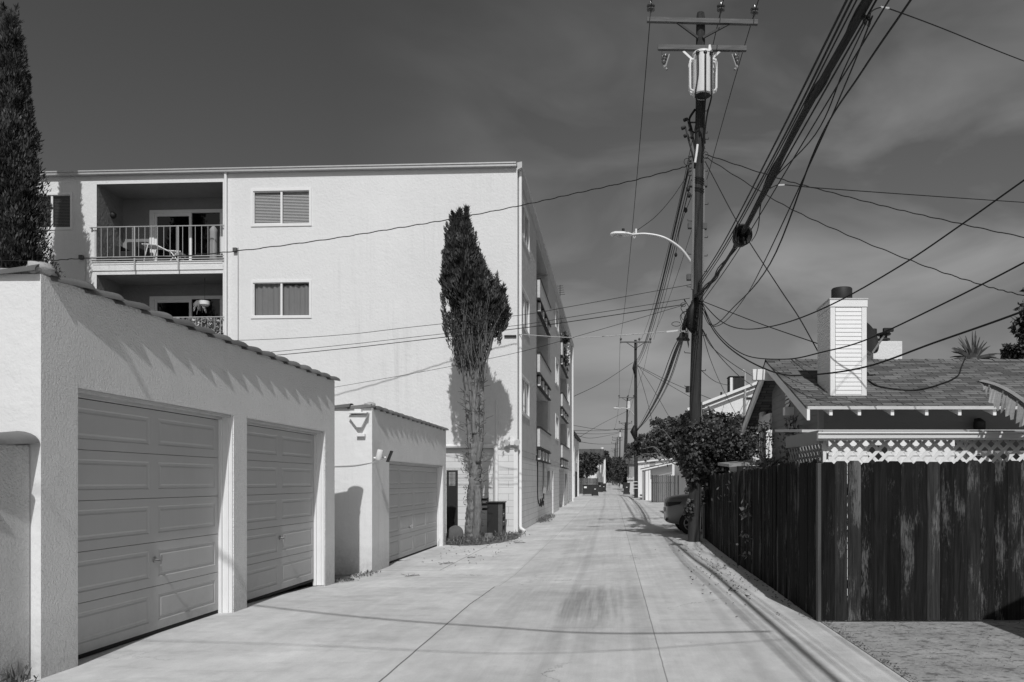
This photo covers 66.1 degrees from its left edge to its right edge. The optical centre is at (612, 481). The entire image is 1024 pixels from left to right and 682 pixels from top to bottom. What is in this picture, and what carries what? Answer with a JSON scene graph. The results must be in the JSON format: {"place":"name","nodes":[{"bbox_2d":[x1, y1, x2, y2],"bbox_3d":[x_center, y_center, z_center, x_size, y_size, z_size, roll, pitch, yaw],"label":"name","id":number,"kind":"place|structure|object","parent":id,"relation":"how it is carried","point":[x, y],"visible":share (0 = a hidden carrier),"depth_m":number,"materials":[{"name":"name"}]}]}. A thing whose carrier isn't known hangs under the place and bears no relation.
{"place":"outdoors","nodes":[
{"label":"outdoors","id":0,"kind":"place"},
{"bbox_2d":[0,0,1023,481],"label":"sky","id":1,"kind":"structure","parent":0,"point":[555,88],"materials":[{"name":"grey"}]},
{"bbox_2d":[271,482,1023,681],"bbox_3d":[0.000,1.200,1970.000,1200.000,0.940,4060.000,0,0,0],"label":"ground","id":2,"kind":"structure","parent":0,"point":[874,620],"depth_m":8.58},
{"bbox_2d":[0,431,39,681],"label":"garden wall","id":3,"kind":"structure","parent":2,"relation":"on","point":[14,549],"depth_m":5.76,"materials":[{"name":"grey paint"}]},
{"bbox_2d":[0,1,65,276],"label":"cypress tree","id":4,"kind":"object","parent":2,"relation":"on","point":[22,235],"visible":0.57,"depth_m":22.05,"materials":[{"name":"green plant"}]},
{"bbox_2d":[0,261,339,678],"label":"stucco garage","id":5,"kind":"structure","parent":2,"relation":"on","point":[182,471],"depth_m":7.48,"materials":[{"name":"paint"}]},
{"bbox_2d":[78,398,217,658],"bbox_3d":[-4.493,0.381,7.633,0.133,2.232,2.493,0,0,0],"label":"garage door","id":6,"kind":"structure","parent":5,"relation":"in","point":[148,478],"depth_m":7.45,"materials":[{"name":"paint"}]},
{"bbox_2d":[247,425,313,602],"bbox_3d":[-4.493,0.385,10.515,0.133,2.225,2.398,0,0,0],"label":"garage door","id":7,"kind":"structure","parent":5,"relation":"in","point":[280,463],"depth_m":10.48,"materials":[{"name":"paint"}]},
{"bbox_2d":[36,162,573,533],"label":"apartment building","id":8,"kind":"structure","parent":2,"relation":"on","point":[369,283],"depth_m":24.83,"materials":[{"name":"paint"}]},
{"bbox_2d":[36,192,72,229],"bbox_3d":[-18.196,-8.765,25.275,1.424,1.210,0.120,0,0,3],"label":"window","id":9,"kind":"structure","parent":8,"relation":"in","point":[62,219],"depth_m":25.25,"materials":[{"name":"glass"}]},
{"bbox_2d":[115,242,149,260],"bbox_3d":[-15.927,-7.580,25.833,0.720,0.920,0.831,0,0,0],"label":"armchair","id":10,"kind":"object","parent":8,"relation":"on","point":[120,250],"visible":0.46,"depth_m":25.60,"materials":[{"name":"metal"}]},
{"bbox_2d":[142,243,185,260],"bbox_3d":[-14.690,-7.435,25.573,1.329,0.648,0.543,0,0,3],"label":"folding lounger","id":11,"kind":"object","parent":8,"relation":"on","point":[154,246],"visible":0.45,"depth_m":25.35,"materials":[{"name":"white paint"}]},
{"bbox_2d":[179,316,222,333],"bbox_3d":[-13.383,-4.862,25.114,1.893,0.945,0.525,0,0,3],"label":"balcony planter","id":12,"kind":"object","parent":8,"relation":"on","point":[208,322],"visible":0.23,"depth_m":24.99,"materials":[{"name":"grey plant"}]},
{"bbox_2d":[193,300,209,312],"bbox_3d":[-13.341,-6.026,25.252,0.527,1.169,0.312,0,0,0],"label":"hanging plant","id":13,"kind":"object","parent":8,"relation":"hanging from","point":[200,304],"visible":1,"depth_m":25.18,"materials":[{"name":"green plant"}]},
{"bbox_2d":[210,226,217,259],"bbox_3d":[-12.995,-7.770,25.340,0.240,1.140,0.234,0,0,0],"label":"patio umbrella","id":14,"kind":"object","parent":8,"relation":"on","point":[212,240],"visible":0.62,"depth_m":25.24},
{"bbox_2d":[251,188,311,226],"bbox_3d":[-10.592,-8.765,24.934,1.979,1.210,0.277,0,0,0],"label":"window","id":15,"kind":"structure","parent":8,"relation":"in","point":[270,207],"depth_m":24.94,"materials":[{"name":"white paint"}]},
{"bbox_2d":[251,280,311,318],"bbox_3d":[-10.592,-5.830,24.934,1.979,1.220,0.277,0,0,0],"label":"window","id":16,"kind":"structure","parent":8,"relation":"in","point":[269,298],"depth_m":24.95,"materials":[{"name":"glass"}]},
{"bbox_2d":[522,195,529,255],"bbox_3d":[-3.011,-8.760,26.500,0.078,1.340,2.728,0,0,0],"label":"window","id":17,"kind":"structure","parent":8,"relation":"in","point":[525,216],"depth_m":27.02,"materials":[{"name":"glass"}]},
{"bbox_2d":[522,284,529,337],"bbox_3d":[-3.011,-5.830,26.500,0.078,1.340,2.728,0,0,0],"label":"window","id":18,"kind":"structure","parent":8,"relation":"in","point":[525,300],"depth_m":27.02,"materials":[{"name":"glass"}]},
{"bbox_2d":[522,373,529,418],"bbox_3d":[-3.011,-2.900,26.500,0.078,1.340,2.728,0,0,0],"label":"window","id":19,"kind":"structure","parent":8,"relation":"in","point":[525,383],"depth_m":27.02,"materials":[{"name":"glass"}]},
{"bbox_2d":[555,301,558,333],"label":"window","id":20,"kind":"structure","parent":8,"relation":"in","point":[556,307],"depth_m":41.76,"materials":[{"name":"glass"}]},
{"bbox_2d":[555,357,558,387],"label":"window","id":21,"kind":"structure","parent":8,"relation":"in","point":[556,362],"depth_m":41.67,"materials":[{"name":"glass"}]},
{"bbox_2d":[555,413,558,440],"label":"window","id":22,"kind":"structure","parent":8,"relation":"in","point":[556,416],"depth_m":41.67,"materials":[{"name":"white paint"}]},
{"bbox_2d":[560,331,571,367],"bbox_3d":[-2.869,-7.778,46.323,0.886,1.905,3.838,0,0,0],"label":"hanging plant","id":23,"kind":"object","parent":8,"relation":"hanging from","point":[567,354],"visible":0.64,"depth_m":45.38,"materials":[{"name":"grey plant"}]},
{"bbox_2d":[335,402,448,574],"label":"stucco garage","id":24,"kind":"structure","parent":2,"relation":"on","point":[390,486],"depth_m":14.76,"materials":[{"name":"paint"}]},
{"bbox_2d":[389,464,436,562],"bbox_3d":[-4.463,0.631,17.480,0.133,2.012,4.668,0,0,0],"label":"garage door","id":25,"kind":"structure","parent":24,"relation":"in","point":[412,489],"depth_m":17.29,"materials":[{"name":"paint"}]},
{"bbox_2d":[24,621,907,681],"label":"alley","id":26,"kind":"structure","parent":2,"relation":"on","point":[504,651],"depth_m":6.79,"materials":[{"name":"concrete"}]},
{"bbox_2d":[0,660,38,681],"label":"weeds","id":27,"kind":"object","parent":26,"relation":"on","point":[11,678],"visible":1,"depth_m":5.71,"materials":[{"name":"grey plant"}]},
{"bbox_2d":[446,533,519,544],"bbox_3d":[-5.375,1.628,22.325,5.250,0.001,4.750,0,0,0],"label":"soil bed","id":28,"kind":"object","parent":2,"relation":"on","point":[486,542],"visible":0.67,"depth_m":21.19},
{"bbox_2d":[446,470,457,537],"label":"metal gate","id":29,"kind":"structure","parent":28,"relation":"on","point":[451,505],"depth_m":22.41,"materials":[{"name":"metal"}]},
{"bbox_2d":[448,525,462,538],"bbox_3d":[-4.266,1.388,21.109,0.415,0.404,0.167,0,0,0],"label":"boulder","id":30,"kind":"object","parent":28,"relation":"on","point":[455,530],"visible":0.85,"depth_m":21.08,"materials":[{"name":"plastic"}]},
{"bbox_2d":[436,204,512,537],"bbox_3d":[-3.870,-2.936,21.774,2.176,9.728,1.621,0,0,0],"label":"cypress tree","id":31,"kind":"object","parent":28,"relation":"on","point":[472,289],"visible":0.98,"depth_m":21.61,"materials":[{"name":"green plant"}]},
{"bbox_2d":[437,529,529,545],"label":"weeds","id":32,"kind":"object","parent":28,"relation":"on","point":[464,540],"visible":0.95,"depth_m":20.77,"materials":[{"name":"grey plant"}]},
{"bbox_2d":[486,501,506,534],"bbox_3d":[-3.523,1.105,23.550,0.511,1.010,0.800,0,0,0],"label":"cabinet","id":33,"kind":"object","parent":28,"relation":"on","point":[496,516],"visible":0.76,"depth_m":23.20,"materials":[{"name":"metal"}]},
{"bbox_2d":[195,538,847,620],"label":"alley","id":34,"kind":"structure","parent":2,"relation":"on","point":[627,580],"depth_m":11.01,"materials":[{"name":"concrete"}]},
{"bbox_2d":[335,570,380,582],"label":"weeds","id":35,"kind":"object","parent":34,"relation":"on","point":[348,578],"visible":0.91,"depth_m":13.16,"materials":[{"name":"grey plant"}]},
{"bbox_2d":[623,405,766,538],"bbox_3d":[2.236,-0.258,22.162,3.893,3.554,7.194,0,0,0],"label":"broadleaf tree","id":36,"kind":"object","parent":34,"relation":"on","point":[722,437],"visible":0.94,"depth_m":19.45,"materials":[{"name":"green plant"}]},
{"bbox_2d":[705,459,816,619],"bbox_3d":[2.358,0.625,14.428,0.217,1.810,12.139,0,0,1],"label":"wooden fence","id":37,"kind":"object","parent":34,"relation":"on","point":[779,526],"visible":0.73,"depth_m":10.96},
{"bbox_2d":[736,500,752,557],"bbox_3d":[2.195,0.779,12.902,0.260,0.982,0.628,0,0,0],"label":"ivy","id":38,"kind":"object","parent":37,"relation":"attached to","point":[743,517],"visible":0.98,"depth_m":12.88,"materials":[{"name":"black plant"}]},
{"bbox_2d":[574,431,580,497],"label":"apartment building","id":39,"kind":"structure","parent":2,"relation":"on","point":[577,439],"depth_m":69.97,"materials":[{"name":"paint"}]},
{"bbox_2d":[579,452,604,477],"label":"broadleaf tree","id":40,"kind":"object","parent":2,"relation":"on","point":[589,463],"visible":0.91,"depth_m":91.29,"materials":[{"name":"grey plant"}]},
{"bbox_2d":[579,447,605,482],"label":"parking structure","id":41,"kind":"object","parent":2,"relation":"on","point":[598,473],"visible":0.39,"depth_m":112.00,"materials":[{"name":"concrete"}]},
{"bbox_2d":[489,489,702,543],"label":"alley","id":42,"kind":"structure","parent":2,"relation":"on","point":[613,514],"depth_m":29.62,"materials":[{"name":"concrete"}]},
{"bbox_2d":[536,513,554,522],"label":"weeds","id":43,"kind":"object","parent":42,"relation":"on","point":[543,518],"visible":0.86,"depth_m":31.85,"materials":[{"name":"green plant"}]},
{"bbox_2d":[582,485,591,494],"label":"dumpster","id":44,"kind":"object","parent":42,"relation":"on","point":[587,489],"visible":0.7,"depth_m":76.00,"materials":[{"name":"plastic"}]},
{"bbox_2d":[579,478,597,493],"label":"wooden fence","id":45,"kind":"object","parent":42,"relation":"on","point":[588,481],"visible":0.64,"depth_m":84.00,"materials":[{"name":"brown wood"}]},
{"bbox_2d":[651,475,678,501],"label":"wooden fence","id":46,"kind":"object","parent":42,"relation":"on","point":[664,487],"visible":0.66,"depth_m":54.00,"materials":[{"name":"grey wood"}]},
{"bbox_2d":[663,488,702,533],"bbox_3d":[3.689,0.795,23.100,4.361,1.479,1.850,0,0,0],"label":"parked car","id":47,"kind":"object","parent":42,"relation":"on","point":[674,506],"visible":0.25,"depth_m":22.30,"materials":[{"name":"paint"}]},
{"bbox_2d":[601,450,613,481],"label":"broadleaf tree","id":48,"kind":"object","parent":2,"relation":"on","point":[609,472],"visible":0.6,"depth_m":149.47,"materials":[{"name":"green plant"}]},
{"bbox_2d":[607,456,615,484],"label":"broadleaf tree","id":49,"kind":"object","parent":2,"relation":"on","point":[614,469],"visible":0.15,"depth_m":209.64,"materials":[{"name":"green plant"}]},
{"bbox_2d":[606,483,622,488],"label":"alley","id":50,"kind":"structure","parent":2,"relation":"on","point":[610,486],"depth_m":172.60,"materials":[{"name":"concrete"}]},
{"bbox_2d":[614,456,624,484],"bbox_3d":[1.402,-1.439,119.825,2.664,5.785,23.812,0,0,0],"label":"broadleaf tree","id":51,"kind":"object","parent":2,"relation":"on","point":[618,476],"visible":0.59,"depth_m":118.88,"materials":[{"name":"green plant"}]},
{"bbox_2d":[619,449,630,482],"bbox_3d":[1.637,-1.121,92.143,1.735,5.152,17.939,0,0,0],"label":"broadleaf tree","id":52,"kind":"object","parent":2,"relation":"on","point":[623,467],"visible":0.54,"depth_m":99.42,"materials":[{"name":"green plant"}]},
{"bbox_2d":[618,395,633,451],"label":"utility pole","id":53,"kind":"object","parent":2,"relation":"on","point":[628,404],"visible":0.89,"depth_m":107.88,"materials":[{"name":"wood"}]},
{"bbox_2d":[623,483,629,493],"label":"wheelie bin","id":54,"kind":"object","parent":2,"relation":"on","point":[626,486],"visible":1,"depth_m":79.69,"materials":[{"name":"plastic"}]},
{"bbox_2d":[613,338,651,497],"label":"utility pole","id":55,"kind":"object","parent":2,"relation":"on","point":[634,432],"visible":0.92,"depth_m":65.87,"materials":[{"name":"wood"}]},
{"bbox_2d":[639,341,678,426],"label":"overhead cable","id":56,"kind":"object","parent":55,"relation":"attached to","point":[664,378],"visible":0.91,"depth_m":28.19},
{"bbox_2d":[642,341,681,424],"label":"overhead cable","id":57,"kind":"object","parent":55,"relation":"attached to","point":[669,378],"visible":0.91,"depth_m":27.98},
{"bbox_2d":[625,456,656,492],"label":"grey house","id":58,"kind":"structure","parent":2,"relation":"on","point":[630,477],"depth_m":92.00,"materials":[{"name":"paint"}]},
{"bbox_2d":[638,457,673,496],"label":"white garage","id":59,"kind":"structure","parent":2,"relation":"on","point":[652,461],"depth_m":70.00,"materials":[{"name":"paint"}]},
{"bbox_2d":[641,461,675,499],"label":"white shed","id":60,"kind":"structure","parent":2,"relation":"on","point":[659,470],"depth_m":60.00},
{"bbox_2d":[610,2,758,541],"bbox_3d":[1.780,-5.046,19.165,3.689,13.702,0.989,0,0,0],"label":"utility pole","id":61,"kind":"object","parent":2,"relation":"on","point":[702,60],"visible":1,"depth_m":19.36,"materials":[{"name":"wood"}]},
{"bbox_2d":[0,166,686,261],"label":"overhead cable","id":62,"kind":"object","parent":61,"relation":"attached to","point":[351,235],"visible":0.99,"depth_m":21.00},
{"bbox_2d":[237,284,690,340],"bbox_3d":[-5.390,-4.454,20.865,15.234,1.038,0.247,0,0,9],"label":"overhead cable","id":63,"kind":"object","parent":61,"relation":"attached to","point":[471,320],"visible":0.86,"depth_m":20.66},
{"bbox_2d":[273,298,689,351],"bbox_3d":[-5.360,-4.030,20.870,14.833,1.148,0.257,0,0,10],"label":"overhead cable","id":64,"kind":"object","parent":61,"relation":"attached to","point":[488,328],"visible":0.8,"depth_m":20.60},
{"bbox_2d":[280,304,683,354],"bbox_3d":[-5.426,-3.884,20.816,14.721,1.092,0.255,0,0,10],"label":"overhead cable","id":65,"kind":"object","parent":61,"relation":"attached to","point":[484,332],"visible":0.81,"depth_m":20.52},
{"bbox_2d":[337,305,681,386],"bbox_3d":[-4.133,-3.546,21.819,12.620,1.746,0.178,0,0,21],"label":"overhead cable","id":66,"kind":"object","parent":61,"relation":"attached to","point":[517,352],"visible":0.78,"depth_m":21.21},
{"bbox_2d":[519,330,682,337],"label":"overhead cable","id":67,"kind":"object","parent":61,"relation":"attached to","point":[598,336],"visible":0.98,"depth_m":21.71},
{"bbox_2d":[620,0,651,338],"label":"overhead cable","id":68,"kind":"object","parent":61,"relation":"attached to","point":[639,147],"visible":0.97,"depth_m":25.82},
{"bbox_2d":[637,341,677,428],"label":"overhead cable","id":69,"kind":"object","parent":61,"relation":"attached to","point":[662,377],"visible":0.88,"depth_m":28.69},
{"bbox_2d":[637,332,684,430],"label":"overhead cable","id":70,"kind":"object","parent":61,"relation":"attached to","point":[671,364],"visible":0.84,"depth_m":28.41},
{"bbox_2d":[636,164,688,360],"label":"overhead cable","id":71,"kind":"object","parent":61,"relation":"attached to","point":[669,250],"visible":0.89,"depth_m":26.15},
{"bbox_2d":[636,169,688,362],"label":"overhead cable","id":72,"kind":"object","parent":61,"relation":"attached to","point":[669,251],"visible":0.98,"depth_m":25.38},
{"bbox_2d":[635,176,689,365],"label":"overhead cable","id":73,"kind":"object","parent":61,"relation":"attached to","point":[669,259],"visible":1,"depth_m":25.91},
{"bbox_2d":[636,179,691,367],"bbox_3d":[1.969,-8.507,42.650,0.026,2.293,46.501,0,0,0],"label":"overhead cable","id":74,"kind":"object","parent":61,"relation":"attached to","point":[668,271],"visible":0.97,"depth_m":26.79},
{"bbox_2d":[654,195,691,336],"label":"overhead cable","id":75,"kind":"object","parent":61,"relation":"attached to","point":[674,257],"visible":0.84,"depth_m":26.25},
{"bbox_2d":[674,186,690,256],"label":"cable clamps","id":76,"kind":"object","parent":61,"relation":"attached to","point":[688,196],"visible":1,"depth_m":19.48,"materials":[{"name":"metal"}]},
{"bbox_2d":[642,0,723,336],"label":"overhead cable","id":77,"kind":"object","parent":61,"relation":"attached to","point":[683,182],"visible":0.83,"depth_m":30.36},
{"bbox_2d":[655,0,758,330],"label":"overhead cable","id":78,"kind":"object","parent":61,"relation":"attached to","point":[718,136],"visible":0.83,"depth_m":24.47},
{"bbox_2d":[703,301,816,343],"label":"overhead cable","id":79,"kind":"object","parent":61,"relation":"attached to","point":[762,324],"visible":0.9,"depth_m":16.73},
{"bbox_2d":[705,161,816,349],"bbox_3d":[3.044,-5.185,16.576,0.252,5.836,6.058,0,0,-12],"label":"overhead cable","id":80,"kind":"object","parent":61,"relation":"attached to","point":[764,264],"visible":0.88,"depth_m":16.03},
{"bbox_2d":[698,0,847,282],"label":"overhead cable","id":81,"kind":"object","parent":61,"relation":"attached to","point":[823,46],"visible":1,"depth_m":8.32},
{"bbox_2d":[699,0,852,283],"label":"overhead cable","id":82,"kind":"object","parent":61,"relation":"attached to","point":[824,55],"visible":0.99,"depth_m":8.35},
{"bbox_2d":[700,0,856,286],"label":"overhead cable","id":83,"kind":"object","parent":61,"relation":"attached to","point":[795,119],"visible":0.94,"depth_m":8.53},
{"bbox_2d":[694,0,872,297],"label":"cable bundle","id":84,"kind":"object","parent":61,"relation":"attached to","point":[863,6],"visible":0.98,"depth_m":8.99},
{"bbox_2d":[732,224,751,246],"bbox_3d":[2.155,-4.100,13.044,0.328,0.363,0.292,0,0,0],"label":"cable coil","id":85,"kind":"object","parent":84,"relation":"attached to","point":[738,240],"visible":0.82,"depth_m":12.93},
{"bbox_2d":[751,16,868,241],"bbox_3d":[2.388,-4.277,11.224,0.394,0.728,7.570,0,0,1],"label":"overhead cable","id":86,"kind":"object","parent":84,"relation":"attached to","point":[824,117],"visible":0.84,"depth_m":8.85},
{"bbox_2d":[768,184,1023,202],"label":"overhead cable","id":87,"kind":"object","parent":84,"relation":"attached to","point":[895,193],"visible":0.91,"depth_m":12.73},
{"bbox_2d":[869,7,1023,60],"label":"overhead cable","id":88,"kind":"object","parent":84,"relation":"attached to","point":[943,29],"visible":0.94,"depth_m":8.60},
{"bbox_2d":[703,15,872,326],"bbox_3d":[2.730,-4.037,13.535,1.002,0.977,12.087,0,0,0],"label":"overhead cable","id":89,"kind":"object","parent":61,"relation":"attached to","point":[810,161],"visible":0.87,"depth_m":10.23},
{"bbox_2d":[699,0,876,300],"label":"overhead cable","id":90,"kind":"object","parent":61,"relation":"attached to","point":[855,36],"visible":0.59,"depth_m":8.47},
{"bbox_2d":[701,0,889,303],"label":"overhead cable","id":91,"kind":"object","parent":61,"relation":"attached to","point":[887,2],"visible":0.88,"depth_m":8.85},
{"bbox_2d":[703,0,911,325],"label":"overhead cable","id":92,"kind":"object","parent":61,"relation":"attached to","point":[883,39],"visible":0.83,"depth_m":9.95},
{"bbox_2d":[702,307,1023,375],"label":"overhead cable","id":93,"kind":"object","parent":61,"relation":"attached to","point":[983,325],"visible":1,"depth_m":11.17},
{"bbox_2d":[702,262,1023,359],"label":"overhead cable","id":94,"kind":"object","parent":61,"relation":"attached to","point":[1016,266],"visible":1,"depth_m":11.20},
{"bbox_2d":[703,179,1023,329],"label":"overhead cable","id":95,"kind":"object","parent":61,"relation":"attached to","point":[995,200],"visible":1,"depth_m":11.26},
{"bbox_2d":[705,157,1023,295],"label":"overhead cable","id":96,"kind":"object","parent":61,"relation":"attached to","point":[864,241],"visible":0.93,"depth_m":17.30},
{"bbox_2d":[705,154,1023,237],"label":"overhead cable","id":97,"kind":"object","parent":61,"relation":"attached to","point":[872,202],"visible":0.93,"depth_m":17.50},
{"bbox_2d":[402,540,1023,681],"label":"fallen leaves","id":98,"kind":"object","parent":2,"relation":"on","point":[730,588],"depth_m":10.06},
{"bbox_2d":[679,369,771,494],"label":"white house","id":99,"kind":"structure","parent":2,"relation":"on","point":[739,393],"depth_m":30.00,"materials":[{"name":"paint"}]},
{"bbox_2d":[718,460,772,472],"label":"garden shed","id":100,"kind":"structure","parent":2,"relation":"on","point":[733,465],"depth_m":16.11,"materials":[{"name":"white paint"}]},
{"bbox_2d":[711,455,785,501],"bbox_3d":[2.963,0.497,14.683,2.107,2.027,3.168,0,0,0],"label":"garden shrub","id":101,"kind":"object","parent":2,"relation":"on","point":[760,464],"visible":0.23,"depth_m":14.88,"materials":[{"name":"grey plant"}]},
{"bbox_2d":[740,419,774,465],"bbox_3d":[3.128,0.098,16.160,0.919,2.816,1.228,0,0,21],"label":"garden shrub","id":102,"kind":"object","parent":2,"relation":"on","point":[762,429],"visible":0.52,"depth_m":16.17,"materials":[{"name":"grey plant"}]},
{"bbox_2d":[775,415,801,463],"bbox_3d":[3.144,0.167,13.551,0.619,2.685,1.188,0,0,0],"label":"garden shrub","id":103,"kind":"object","parent":2,"relation":"on","point":[794,428],"visible":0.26,"depth_m":13.63,"materials":[{"name":"grey plant"}]},
{"bbox_2d":[742,286,1023,465],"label":"bungalow","id":104,"kind":"object","parent":2,"relation":"on","point":[853,400],"visible":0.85,"depth_m":12.75,"materials":[{"name":"concrete"}]},
{"bbox_2d":[867,357,965,390],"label":"overhead cable","id":105,"kind":"object","parent":104,"relation":"on","point":[921,388],"visible":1,"depth_m":13.12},
{"bbox_2d":[977,380,1023,426],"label":"awning","id":106,"kind":"object","parent":104,"relation":"attached to","point":[1009,399],"visible":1,"depth_m":9.18,"materials":[{"name":"white"}]},
{"bbox_2d":[821,440,954,595],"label":"garden shed","id":107,"kind":"structure","parent":2,"relation":"on","point":[897,450],"depth_m":10.24,"materials":[{"name":"white"}]},
{"bbox_2d":[869,445,886,464],"bbox_3d":[3.490,0.510,10.242,0.240,1.980,0.025,0,0,0],"label":"door","id":108,"kind":"structure","parent":107,"relation":"in","point":[872,450],"depth_m":10.23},
{"bbox_2d":[775,429,1023,496],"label":"patio cover","id":109,"kind":"object","parent":2,"relation":"on","point":[969,439],"visible":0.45,"depth_m":9.62,"materials":[{"name":"paint"}]},
{"bbox_2d":[823,622,1023,681],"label":"dirt lot","id":110,"kind":"structure","parent":2,"relation":"on","point":[950,665],"depth_m":7.06,"materials":[{"name":"soil"}]},
{"bbox_2d":[816,460,1023,621],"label":"wooden fence","id":111,"kind":"object","parent":110,"relation":"on","point":[936,541],"visible":1,"depth_m":8.35,"materials":[{"name":"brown wood"}]},
{"bbox_2d":[951,331,998,358],"bbox_3d":[13.895,-2.073,29.983,2.009,7.546,0.620,0,0,0],"label":"palm tree","id":112,"kind":"object","parent":2,"relation":"on","point":[974,351],"visible":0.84,"depth_m":29.96,"materials":[{"name":"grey plant"}]},
{"bbox_2d":[999,287,1023,358],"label":"broadleaf tree","id":113,"kind":"object","parent":2,"relation":"on","point":[1012,351],"visible":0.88,"depth_m":24.03,"materials":[{"name":"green plant"}]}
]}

